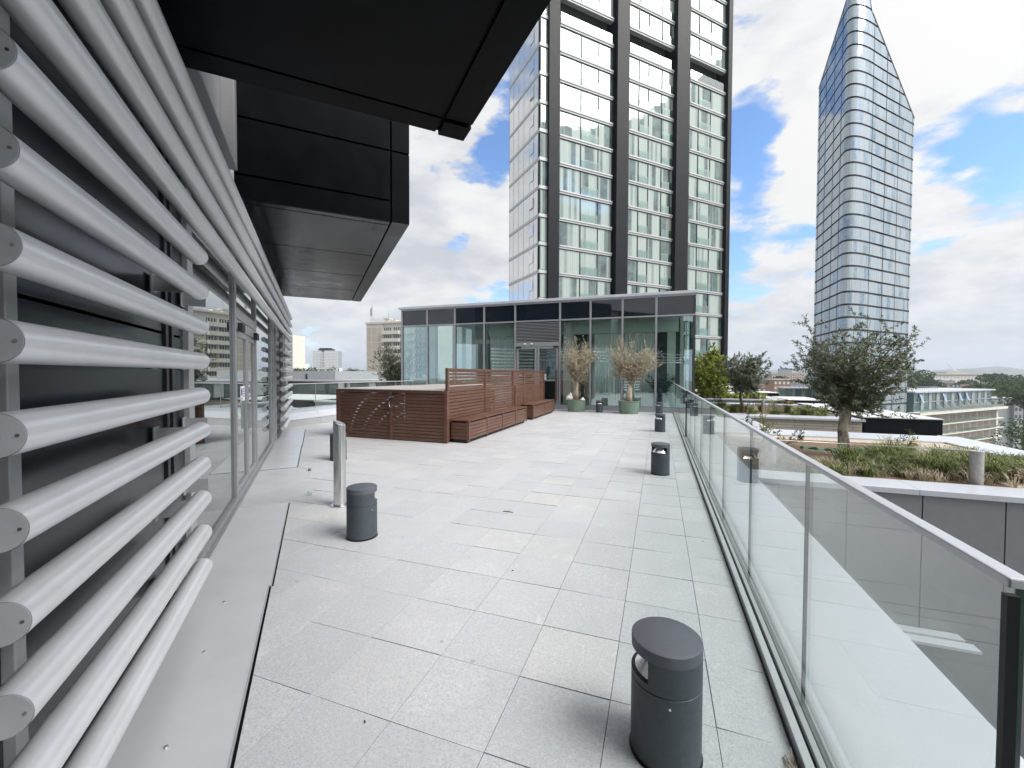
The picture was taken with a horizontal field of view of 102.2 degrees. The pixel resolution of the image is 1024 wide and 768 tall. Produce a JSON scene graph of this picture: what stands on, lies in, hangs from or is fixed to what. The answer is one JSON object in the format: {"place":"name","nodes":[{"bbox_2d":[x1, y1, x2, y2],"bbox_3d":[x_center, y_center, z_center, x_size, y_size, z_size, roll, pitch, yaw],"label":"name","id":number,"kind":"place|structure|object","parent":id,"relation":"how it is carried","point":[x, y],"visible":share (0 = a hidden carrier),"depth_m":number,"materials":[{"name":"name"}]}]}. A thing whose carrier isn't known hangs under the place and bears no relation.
{"place":"outdoors","nodes":[
{"label":"outdoors","id":0,"kind":"place"},
{"bbox_2d":[287,335,304,368],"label":"building","id":1,"kind":"structure","parent":0,"point":[297,352],"depth_m":302.98,"materials":[{"name":"grey"}]},
{"bbox_2d":[288,371,471,407],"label":"wing building","id":2,"kind":"structure","parent":0,"point":[302,395],"depth_m":33.32,"materials":[{"name":"concrete"}]},
{"bbox_2d":[294,382,425,393],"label":"window","id":3,"kind":"structure","parent":2,"relation":"in","point":[298,388],"depth_m":33.15,"materials":[{"name":"glass"}]},
{"bbox_2d":[369,342,413,396],"bbox_3d":[-8.505,-0.933,28.981,3.054,4.008,2.756,0,2,-20],"label":"olive tree","id":4,"kind":"object","parent":2,"relation":"on","point":[390,373],"visible":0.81,"depth_m":28.74,"materials":[{"name":"green plant"}]},
{"bbox_2d":[365,307,451,377],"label":"beige tower block","id":5,"kind":"structure","parent":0,"point":[386,332],"depth_m":145.85,"materials":[{"name":"grey concrete"}]},
{"bbox_2d":[234,407,827,767],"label":"terrace paving","id":6,"kind":"structure","parent":0,"point":[427,627],"depth_m":3.03,"materials":[{"name":"stone"}]},
{"bbox_2d":[106,585,270,767],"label":"threshold plate","id":7,"kind":"object","parent":6,"relation":"on","point":[190,711],"visible":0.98,"depth_m":2.17,"materials":[{"name":"grey metal"}]},
{"bbox_2d":[197,502,289,597],"bbox_3d":[-2.655,1.577,4.220,0.567,0.016,2.318,0,2,-25],"label":"threshold plate","id":8,"kind":"object","parent":6,"relation":"on","point":[246,553],"visible":0.95,"depth_m":3.90,"materials":[{"name":"grey metal"}]},
{"bbox_2d":[0,0,550,767],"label":"building","id":9,"kind":"structure","parent":6,"relation":"on","point":[192,192],"depth_m":2.30,"materials":[{"name":"metal"}]},
{"bbox_2d":[191,194,233,530],"bbox_3d":[-3.159,-0.356,4.387,0.024,3.690,1.950,0,2,-25],"label":"window pane","id":10,"kind":"structure","parent":9,"relation":"in","point":[218,446],"depth_m":4.42,"materials":[{"name":"clear glass"}]},
{"bbox_2d":[231,252,238,497],"bbox_3d":[-3.612,-0.356,5.311,0.115,3.780,0.122,0,2,-25],"label":"window frame","id":11,"kind":"structure","parent":9,"relation":"in","point":[233,281],"depth_m":5.31,"materials":[{"name":"grey metal"}]},
{"bbox_2d":[237,323,250,491],"bbox_3d":[-3.815,0.314,5.875,0.120,2.270,1.008,0,2,-25],"label":"door","id":12,"kind":"structure","parent":9,"relation":"in","point":[244,407],"depth_m":6.00,"materials":[{"name":"clear glass"}]},
{"bbox_2d":[236,259,252,319],"bbox_3d":[-4.028,-1.655,6.193,0.024,1.190,1.880,0,2,-25],"label":"window pane","id":13,"kind":"structure","parent":9,"relation":"in","point":[244,302],"depth_m":6.20,"materials":[{"name":"clear glass"}]},
{"bbox_2d":[247,333,258,475],"bbox_3d":[-4.224,0.291,6.737,0.120,2.270,0.838,0,2,-25],"label":"door","id":14,"kind":"structure","parent":9,"relation":"in","point":[250,341],"depth_m":6.86,"materials":[{"name":"grey glass"}]},
{"bbox_2d":[253,283,257,465],"bbox_3d":[-4.472,-0.405,7.123,0.115,3.780,0.110,0,2,-25],"label":"window frame","id":15,"kind":"structure","parent":9,"relation":"in","point":[254,304],"depth_m":7.12,"materials":[{"name":"grey metal"}]},
{"bbox_2d":[256,288,270,460],"bbox_3d":[-5.044,-0.463,8.356,0.024,3.690,2.600,0,2,-25],"label":"window pane","id":16,"kind":"structure","parent":9,"relation":"in","point":[262,321],"depth_m":8.31,"materials":[{"name":"clear glass"}]},
{"bbox_2d":[269,306,272,442],"bbox_3d":[-5.637,-0.471,9.573,0.115,3.780,0.132,0,2,-25],"label":"window frame","id":17,"kind":"structure","parent":9,"relation":"in","point":[270,335],"depth_m":9.56,"materials":[{"name":"grey metal"}]},
{"bbox_2d":[260,446,301,469],"bbox_3d":[-4.615,1.466,8.367,0.584,0.016,2.360,0,2,-25],"label":"threshold plate","id":18,"kind":"object","parent":6,"relation":"on","point":[282,457],"visible":1,"depth_m":8.13,"materials":[{"name":"grey metal"}]},
{"bbox_2d":[273,429,304,447],"bbox_3d":[-5.787,1.399,10.849,0.597,0.016,3.110,0,2,-25],"label":"threshold plate","id":19,"kind":"object","parent":6,"relation":"on","point":[288,438],"visible":0.95,"depth_m":10.61,"materials":[{"name":"grey metal"}]},
{"bbox_2d":[330,420,345,507],"bbox_3d":[-2.218,1.012,5.316,0.240,1.093,0.240,1,2,20],"label":"steel bollard","id":20,"kind":"object","parent":6,"relation":"on","point":[339,460],"visible":0.9,"depth_m":5.26,"materials":[{"name":"silver metal"}]},
{"bbox_2d":[280,403,404,428],"bbox_3d":[-6.494,1.205,15.827,1.380,0.750,13.400,1,2,20],"label":"parapet upstand","id":21,"kind":"object","parent":6,"relation":"on","point":[304,416],"visible":0.07,"depth_m":13.78,"materials":[{"name":"white concrete"}]},
{"bbox_2d":[346,483,377,541],"bbox_3d":[-1.563,1.324,4.305,0.314,0.522,0.314,1,2,30],"label":"litter bin","id":22,"kind":"object","parent":6,"relation":"on","point":[361,512],"visible":1,"depth_m":4.18,"materials":[{"name":"grey metal"}]},
{"bbox_2d":[335,385,490,442],"bbox_3d":[-2.641,0.739,11.963,3.360,1.282,3.173,1,2,20],"label":"timber locker","id":23,"kind":"object","parent":6,"relation":"on","point":[425,410],"visible":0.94,"depth_m":10.57,"materials":[{"name":"brown wood"}]},
{"bbox_2d":[451,406,526,442],"bbox_3d":[-0.492,1.108,12.264,0.494,0.565,4.660,1,2,20],"label":"timber bench","id":24,"kind":"object","parent":6,"relation":"on","point":[467,429],"visible":1,"depth_m":11.07,"materials":[{"name":"brown wood"}]},
{"bbox_2d":[445,368,544,439],"bbox_3d":[-0.068,0.421,14.273,0.110,1.820,8.980,1,2,20],"label":"timber screen","id":25,"kind":"object","parent":6,"relation":"on","point":[519,395],"visible":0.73,"depth_m":12.48,"materials":[{"name":"brown wood"}]},
{"bbox_2d":[521,399,554,419],"bbox_3d":[1.101,1.001,16.738,0.494,0.565,3.240,1,2,20],"label":"timber bench","id":26,"kind":"object","parent":6,"relation":"on","point":[538,408],"visible":0.98,"depth_m":16.07,"materials":[{"name":"brown wood"}]},
{"bbox_2d":[398,290,697,412],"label":"glass pavilion","id":27,"kind":"structure","parent":6,"relation":"on","point":[530,335],"depth_m":20.11,"materials":[{"name":"black"}]},
{"bbox_2d":[537,346,558,403],"bbox_3d":[1.723,-0.328,20.041,1.050,3.020,0.140,1,2,20],"label":"door frame","id":28,"kind":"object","parent":27,"relation":"in","point":[547,347],"depth_m":19.89,"materials":[{"name":"grey metal"}]},
{"bbox_2d":[642,373,677,401],"bbox_3d":[6.683,0.355,19.096,1.792,1.737,1.615,0,1,-5],"label":"potted palm","id":29,"kind":"object","parent":27,"relation":"on","point":[663,390],"visible":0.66,"depth_m":18.82,"materials":[{"name":"green plant"}]},
{"bbox_2d":[567,399,585,411],"bbox_3d":[2.916,0.964,18.755,0.880,0.541,0.880,1,2,20],"label":"plant pot","id":30,"kind":"object","parent":6,"relation":"on","point":[573,405],"visible":0.91,"depth_m":18.41,"materials":[{"name":"green ceramic"}]},
{"bbox_2d":[559,335,598,399],"bbox_3d":[3.024,-0.745,18.717,1.742,3.002,1.687,-1,2,-31],"label":"dried olive tree","id":31,"kind":"object","parent":30,"relation":"in","point":[577,371],"visible":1,"depth_m":18.57,"materials":[{"name":"beige plant"}]},
{"bbox_2d":[618,400,639,413],"bbox_3d":[5.052,0.994,17.868,0.920,0.541,0.920,1,2,20],"label":"plant pot","id":32,"kind":"object","parent":6,"relation":"on","point":[628,407],"visible":0.96,"depth_m":17.51,"materials":[{"name":"green ceramic"}]},
{"bbox_2d":[605,335,663,400],"bbox_3d":[5.140,-0.700,17.724,2.180,2.973,2.100,0,2,-21],"label":"dried olive tree","id":33,"kind":"object","parent":32,"relation":"in","point":[631,369],"visible":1,"depth_m":17.64,"materials":[{"name":"beige plant"}]},
{"bbox_2d":[650,442,669,475],"bbox_3d":[2.527,1.270,7.041,0.314,0.522,0.314,-1,2,-38],"label":"bollard lamp","id":34,"kind":"object","parent":6,"relation":"on","point":[660,458],"visible":1,"depth_m":6.92,"materials":[{"name":"metal"}]},
{"bbox_2d":[655,413,665,431],"bbox_3d":[4.391,1.145,12.256,0.314,0.522,0.314,0,2,-22],"label":"bollard lamp","id":35,"kind":"object","parent":6,"relation":"on","point":[660,418],"visible":1,"depth_m":12.13,"materials":[{"name":"metal"}]},
{"bbox_2d":[629,617,702,767],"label":"bollard lamp","id":36,"kind":"object","parent":6,"relation":"on","point":[666,691],"visible":1,"depth_m":1.75,"materials":[{"name":"metal"}]},
{"bbox_2d":[673,384,686,436],"bbox_3d":[5.890,0.730,14.547,0.160,1.290,7.520,1,2,20],"label":"glass balustrade","id":37,"kind":"object","parent":6,"relation":"on","point":[681,399],"visible":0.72,"depth_m":13.33,"materials":[{"name":"glass"}]},
{"bbox_2d":[682,390,1023,767],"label":"glass balustrade","id":38,"kind":"object","parent":6,"relation":"on","point":[705,429],"visible":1,"depth_m":2.05,"materials":[{"name":"glass"}]},
{"bbox_2d":[283,0,1023,370],"label":"sky","id":39,"kind":"structure","parent":0,"point":[959,64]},
{"bbox_2d":[312,366,1023,379],"bbox_3d":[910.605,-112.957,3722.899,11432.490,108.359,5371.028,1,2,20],"label":"hills","id":40,"kind":"structure","parent":0,"point":[1008,371],"depth_m":2802.88,"materials":[{"name":"green plant"}]},
{"bbox_2d":[699,392,766,398],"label":"garden grass","id":41,"kind":"structure","parent":0,"point":[736,396],"depth_m":29.35,"materials":[{"name":"green plant"}]},
{"bbox_2d":[776,383,813,397],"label":"penthouse wing","id":42,"kind":"structure","parent":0,"point":[790,391],"depth_m":127.27,"materials":[{"name":"glass"}]},
{"bbox_2d":[746,451,915,479],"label":"garden grass","id":43,"kind":"structure","parent":0,"point":[781,464],"depth_m":7.36,"materials":[{"name":"green plant"}]},
{"bbox_2d":[813,0,914,412],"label":"prow tower","id":44,"kind":"structure","parent":0,"point":[866,117],"depth_m":109.61,"materials":[{"name":"blue glass"}]},
{"bbox_2d":[817,450,1023,487],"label":"dry grass","id":45,"kind":"structure","parent":0,"point":[987,479],"depth_m":6.86,"materials":[{"name":"green plant"}]},
{"bbox_2d":[906,386,1007,445],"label":"balcony apartment building","id":46,"kind":"structure","parent":0,"point":[970,413],"depth_m":140.62,"materials":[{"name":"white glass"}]},
{"bbox_3d":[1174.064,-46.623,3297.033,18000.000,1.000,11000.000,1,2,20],"label":"ground","id":47,"kind":"structure","parent":0,"visible":0},
{"bbox_2d":[313,348,341,370],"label":"white tower block","id":48,"kind":"structure","parent":47,"relation":"on","point":[326,357],"depth_m":720.74,"materials":[{"name":"white concrete"}]},
{"bbox_2d":[509,0,733,398],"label":"apartment tower","id":49,"kind":"structure","parent":47,"relation":"on","point":[620,112],"depth_m":50.03,"materials":[{"name":"black glass"}]},
{"bbox_2d":[539,245,546,269],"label":"corner window","id":50,"kind":"structure","parent":49,"relation":"in","point":[542,248],"depth_m":45.26,"materials":[{"name":"clear glass"}]},
{"bbox_2d":[539,217,546,241],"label":"corner window","id":51,"kind":"structure","parent":49,"relation":"in","point":[542,220],"depth_m":45.17,"materials":[{"name":"clear glass"}]},
{"bbox_2d":[540,74,547,100],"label":"corner window","id":52,"kind":"structure","parent":49,"relation":"in","point":[543,79],"depth_m":44.80,"materials":[{"name":"clear glass"}]},
{"bbox_2d":[540,45,547,72],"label":"corner window","id":53,"kind":"structure","parent":49,"relation":"in","point":[543,50],"depth_m":44.72,"materials":[{"name":"clear glass"}]},
{"bbox_2d":[540,16,547,43],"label":"corner window","id":54,"kind":"structure","parent":49,"relation":"in","point":[543,21],"depth_m":44.64,"materials":[{"name":"clear glass"}]},
{"bbox_2d":[559,276,610,297],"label":"window","id":55,"kind":"structure","parent":49,"relation":"in","point":[568,286],"depth_m":47.64,"materials":[{"name":"clear glass"}]},
{"bbox_2d":[559,248,610,278],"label":"window","id":56,"kind":"structure","parent":49,"relation":"in","point":[570,261],"depth_m":47.75,"materials":[{"name":"clear glass"}]},
{"bbox_2d":[559,221,611,252],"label":"window","id":57,"kind":"structure","parent":49,"relation":"in","point":[570,234],"depth_m":47.68,"materials":[{"name":"clear glass"}]},
{"bbox_2d":[559,193,611,226],"bbox_3d":[8.529,-19.935,47.635,7.330,2.680,0.120,0,2,-25],"label":"window","id":58,"kind":"structure","parent":49,"relation":"in","point":[570,207],"depth_m":47.60,"materials":[{"name":"clear glass"}]},
{"bbox_2d":[559,165,611,200],"bbox_3d":[8.540,-22.974,47.558,7.330,2.680,0.120,0,2,-25],"label":"window","id":59,"kind":"structure","parent":49,"relation":"in","point":[572,180],"depth_m":47.50,"materials":[{"name":"clear glass"}]},
{"bbox_2d":[559,138,611,174],"bbox_3d":[8.550,-26.013,47.482,7.330,2.680,0.120,0,2,-25],"label":"window","id":60,"kind":"structure","parent":49,"relation":"in","point":[570,152],"depth_m":47.43,"materials":[{"name":"clear glass"}]},
{"bbox_2d":[560,110,612,148],"bbox_3d":[8.561,-29.052,47.405,7.330,2.680,0.120,0,2,-25],"label":"window","id":61,"kind":"structure","parent":49,"relation":"in","point":[571,125],"depth_m":47.38,"materials":[{"name":"clear glass"}]},
{"bbox_2d":[560,82,612,122],"bbox_3d":[8.572,-32.091,47.329,7.330,2.680,0.120,0,2,-25],"label":"window","id":62,"kind":"structure","parent":49,"relation":"in","point":[573,98],"depth_m":47.31,"materials":[{"name":"clear glass"}]},
{"bbox_2d":[560,54,612,96],"bbox_3d":[8.582,-35.130,47.252,7.330,2.680,0.120,0,2,-25],"label":"window","id":63,"kind":"structure","parent":49,"relation":"in","point":[572,70],"depth_m":47.21,"materials":[{"name":"clear glass"}]},
{"bbox_2d":[560,26,612,69],"bbox_3d":[8.593,-38.169,47.176,7.330,2.680,0.120,0,2,-25],"label":"window","id":64,"kind":"structure","parent":49,"relation":"in","point":[574,43],"depth_m":47.12,"materials":[{"name":"clear glass"}]},
{"bbox_2d":[577,0,613,16],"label":"window","id":65,"kind":"structure","parent":49,"relation":"in","point":[605,6],"depth_m":47.97,"materials":[{"name":"clear glass"}]},
{"bbox_2d":[627,284,670,293],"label":"window","id":66,"kind":"structure","parent":49,"relation":"in","point":[631,289],"depth_m":51.55,"materials":[{"name":"clear glass"}]},
{"bbox_2d":[627,259,670,285],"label":"window","id":67,"kind":"structure","parent":49,"relation":"in","point":[637,271],"depth_m":51.92,"materials":[{"name":"clear glass"}]},
{"bbox_2d":[628,234,670,261],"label":"window","id":68,"kind":"structure","parent":49,"relation":"in","point":[638,246],"depth_m":51.85,"materials":[{"name":"clear glass"}]},
{"bbox_2d":[628,209,671,237],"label":"window","id":69,"kind":"structure","parent":49,"relation":"in","point":[638,221],"depth_m":51.75,"materials":[{"name":"clear glass"}]},
{"bbox_2d":[628,183,671,213],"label":"window","id":70,"kind":"structure","parent":49,"relation":"in","point":[638,196],"depth_m":51.69,"materials":[{"name":"clear glass"}]},
{"bbox_2d":[628,158,671,190],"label":"window","id":71,"kind":"structure","parent":49,"relation":"in","point":[638,171],"depth_m":51.61,"materials":[{"name":"clear glass"}]},
{"bbox_2d":[629,133,672,166],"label":"window","id":72,"kind":"structure","parent":49,"relation":"in","point":[639,146],"depth_m":51.54,"materials":[{"name":"clear glass"}]},
{"bbox_2d":[629,107,672,141],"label":"window","id":73,"kind":"structure","parent":49,"relation":"in","point":[640,121],"depth_m":51.46,"materials":[{"name":"clear glass"}]},
{"bbox_2d":[629,81,672,117],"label":"window","id":74,"kind":"structure","parent":49,"relation":"in","point":[641,96],"depth_m":51.38,"materials":[{"name":"clear glass"}]},
{"bbox_2d":[629,56,673,93],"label":"window","id":75,"kind":"structure","parent":49,"relation":"in","point":[642,71],"depth_m":51.30,"materials":[{"name":"clear glass"}]},
{"bbox_2d":[630,4,673,44],"bbox_3d":[17.426,-44.321,51.207,7.360,2.680,0.120,0,2,-25],"label":"window","id":76,"kind":"structure","parent":49,"relation":"in","point":[640,19],"depth_m":51.15,"materials":[{"name":"clear glass"}]},
{"bbox_2d":[633,0,674,20],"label":"window","id":77,"kind":"structure","parent":49,"relation":"in","point":[665,8],"depth_m":51.78,"materials":[{"name":"clear glass"}]},
{"bbox_2d":[687,268,721,292],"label":"window","id":78,"kind":"structure","parent":49,"relation":"in","point":[696,279],"depth_m":56.17,"materials":[{"name":"clear glass"}]},
{"bbox_2d":[687,245,721,270],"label":"window","id":79,"kind":"structure","parent":49,"relation":"in","point":[697,256],"depth_m":56.10,"materials":[{"name":"clear glass"}]},
{"bbox_2d":[688,222,721,247],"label":"window","id":80,"kind":"structure","parent":49,"relation":"in","point":[697,233],"depth_m":56.01,"materials":[{"name":"clear glass"}]},
{"bbox_2d":[688,199,722,225],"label":"window","id":81,"kind":"structure","parent":49,"relation":"in","point":[697,210],"depth_m":55.94,"materials":[{"name":"clear glass"}]},
{"bbox_2d":[688,175,723,203],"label":"window","id":82,"kind":"structure","parent":49,"relation":"in","point":[697,187],"depth_m":55.86,"materials":[{"name":"clear glass"}]},
{"bbox_2d":[689,152,723,181],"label":"window","id":83,"kind":"structure","parent":49,"relation":"in","point":[700,165],"depth_m":55.80,"materials":[{"name":"clear glass"}]},
{"bbox_2d":[689,128,723,158],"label":"window","id":84,"kind":"structure","parent":49,"relation":"in","point":[698,141],"depth_m":55.70,"materials":[{"name":"clear glass"}]},
{"bbox_2d":[689,105,724,136],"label":"window","id":85,"kind":"structure","parent":49,"relation":"in","point":[699,118],"depth_m":55.63,"materials":[{"name":"clear glass"}]},
{"bbox_2d":[690,81,724,113],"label":"window","id":86,"kind":"structure","parent":49,"relation":"in","point":[700,95],"depth_m":55.56,"materials":[{"name":"clear glass"}]},
{"bbox_2d":[695,338,720,356],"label":"window","id":87,"kind":"structure","parent":49,"relation":"in","point":[701,344],"depth_m":56.49,"materials":[{"name":"clear glass"}]},
{"bbox_2d":[695,315,720,336],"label":"window","id":88,"kind":"structure","parent":49,"relation":"in","point":[704,325],"depth_m":56.60,"materials":[{"name":"clear glass"}]},
{"bbox_2d":[690,34,725,68],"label":"window","id":89,"kind":"structure","parent":49,"relation":"in","point":[700,48],"depth_m":55.39,"materials":[{"name":"clear glass"}]},
{"bbox_2d":[696,293,720,314],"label":"window","id":90,"kind":"structure","parent":49,"relation":"in","point":[705,303],"depth_m":56.64,"materials":[{"name":"clear glass"}]},
{"bbox_2d":[691,10,725,45],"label":"window","id":91,"kind":"structure","parent":49,"relation":"in","point":[700,24],"depth_m":55.33,"materials":[{"name":"clear glass"}]},
{"bbox_2d":[691,0,725,23],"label":"window","id":92,"kind":"structure","parent":49,"relation":"in","point":[714,8],"depth_m":55.54,"materials":[{"name":"clear glass"}]},
{"bbox_2d":[765,379,789,392],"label":"brick flats","id":93,"kind":"structure","parent":47,"relation":"on","point":[772,385],"depth_m":250.57,"materials":[{"name":"brown brick"}]},
{"bbox_2d":[695,386,1023,758],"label":"roof garden block","id":94,"kind":"structure","parent":47,"relation":"on","point":[939,605],"depth_m":6.24,"materials":[{"name":"concrete"}]},
{"bbox_2d":[694,341,730,397],"bbox_3d":[14.184,-0.941,30.035,3.558,4.362,3.619,-1,2,-26],"label":"multi stem shrub","id":95,"kind":"object","parent":94,"relation":"on","point":[708,381],"visible":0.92,"depth_m":29.52,"materials":[{"name":"green plant"}]},
{"bbox_2d":[714,351,772,412],"bbox_3d":[10.587,-0.064,18.883,2.444,2.922,2.396,1,2,20],"label":"olive tree","id":96,"kind":"object","parent":94,"relation":"on","point":[744,378],"visible":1,"depth_m":18.59,"materials":[{"name":"green plant"}]},
{"bbox_2d":[711,401,829,415],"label":"garden grass","id":97,"kind":"structure","parent":94,"relation":"on","point":[807,409],"depth_m":17.85,"materials":[{"name":"green plant"}]},
{"bbox_2d":[766,440,775,469],"bbox_3d":[4.777,1.283,7.620,0.176,0.585,0.176,1,2,20],"label":"tie post","id":98,"kind":"object","parent":94,"relation":"on","point":[770,452],"visible":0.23,"depth_m":7.56,"materials":[{"name":"silver metal"}]},
{"bbox_2d":[780,306,929,450],"bbox_3d":[7.311,-0.046,8.913,2.426,3.365,2.234,1,2,20],"label":"olive tree","id":99,"kind":"object","parent":94,"relation":"on","point":[853,389],"visible":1,"depth_m":8.69,"materials":[{"name":"green plant"}]},
{"bbox_2d":[725,444,1023,767],"bbox_3d":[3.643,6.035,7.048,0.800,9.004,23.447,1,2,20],"label":"parapet coping","id":100,"kind":"object","parent":94,"relation":"on","point":[884,692],"visible":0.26,"depth_m":2.44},
{"bbox_2d":[826,440,1023,483],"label":"garden grass","id":101,"kind":"structure","parent":94,"relation":"on","point":[946,461],"depth_m":7.17,"materials":[{"name":"green plant"}]},
{"bbox_2d":[968,449,984,485],"bbox_3d":[7.355,1.319,6.543,0.176,0.585,0.176,1,2,20],"label":"tie post","id":102,"kind":"object","parent":94,"relation":"on","point":[976,460],"visible":0.93,"depth_m":6.49,"materials":[{"name":"silver metal"}]},
{"bbox_2d":[912,376,946,387],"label":"town tree","id":103,"kind":"object","parent":47,"relation":"on","point":[925,382],"visible":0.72,"depth_m":300.34,"materials":[{"name":"green plant"}]},
{"bbox_2d":[912,372,982,382],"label":"stadium flats","id":104,"kind":"structure","parent":47,"relation":"on","point":[957,376],"depth_m":800.08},
{"bbox_2d":[975,379,1023,396],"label":"town tree","id":105,"kind":"object","parent":47,"relation":"on","point":[995,383],"visible":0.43,"depth_m":243.26,"materials":[{"name":"green plant"}]},
{"bbox_2d":[975,373,1023,383],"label":"town tree","id":106,"kind":"object","parent":47,"relation":"on","point":[988,376],"visible":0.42,"depth_m":335.03,"materials":[{"name":"green plant"}]},
{"bbox_2d":[991,397,1012,446],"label":"glass block","id":107,"kind":"structure","parent":47,"relation":"on","point":[1005,414],"depth_m":181.11,"materials":[{"name":"grey"}]},
{"bbox_2d":[989,418,1023,449],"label":"town tree","id":108,"kind":"object","parent":47,"relation":"on","point":[1018,436],"visible":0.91,"depth_m":89.60,"materials":[{"name":"green plant"}]},
{"bbox_2d":[994,382,1023,448],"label":"town tree","id":109,"kind":"object","parent":47,"relation":"on","point":[1016,400],"visible":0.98,"depth_m":164.06,"materials":[{"name":"green plant"}]},
{"bbox_2d":[1010,404,1023,447],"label":"grey flats","id":110,"kind":"structure","parent":47,"relation":"on","point":[1017,411],"depth_m":180.03,"materials":[{"name":"grey concrete"}]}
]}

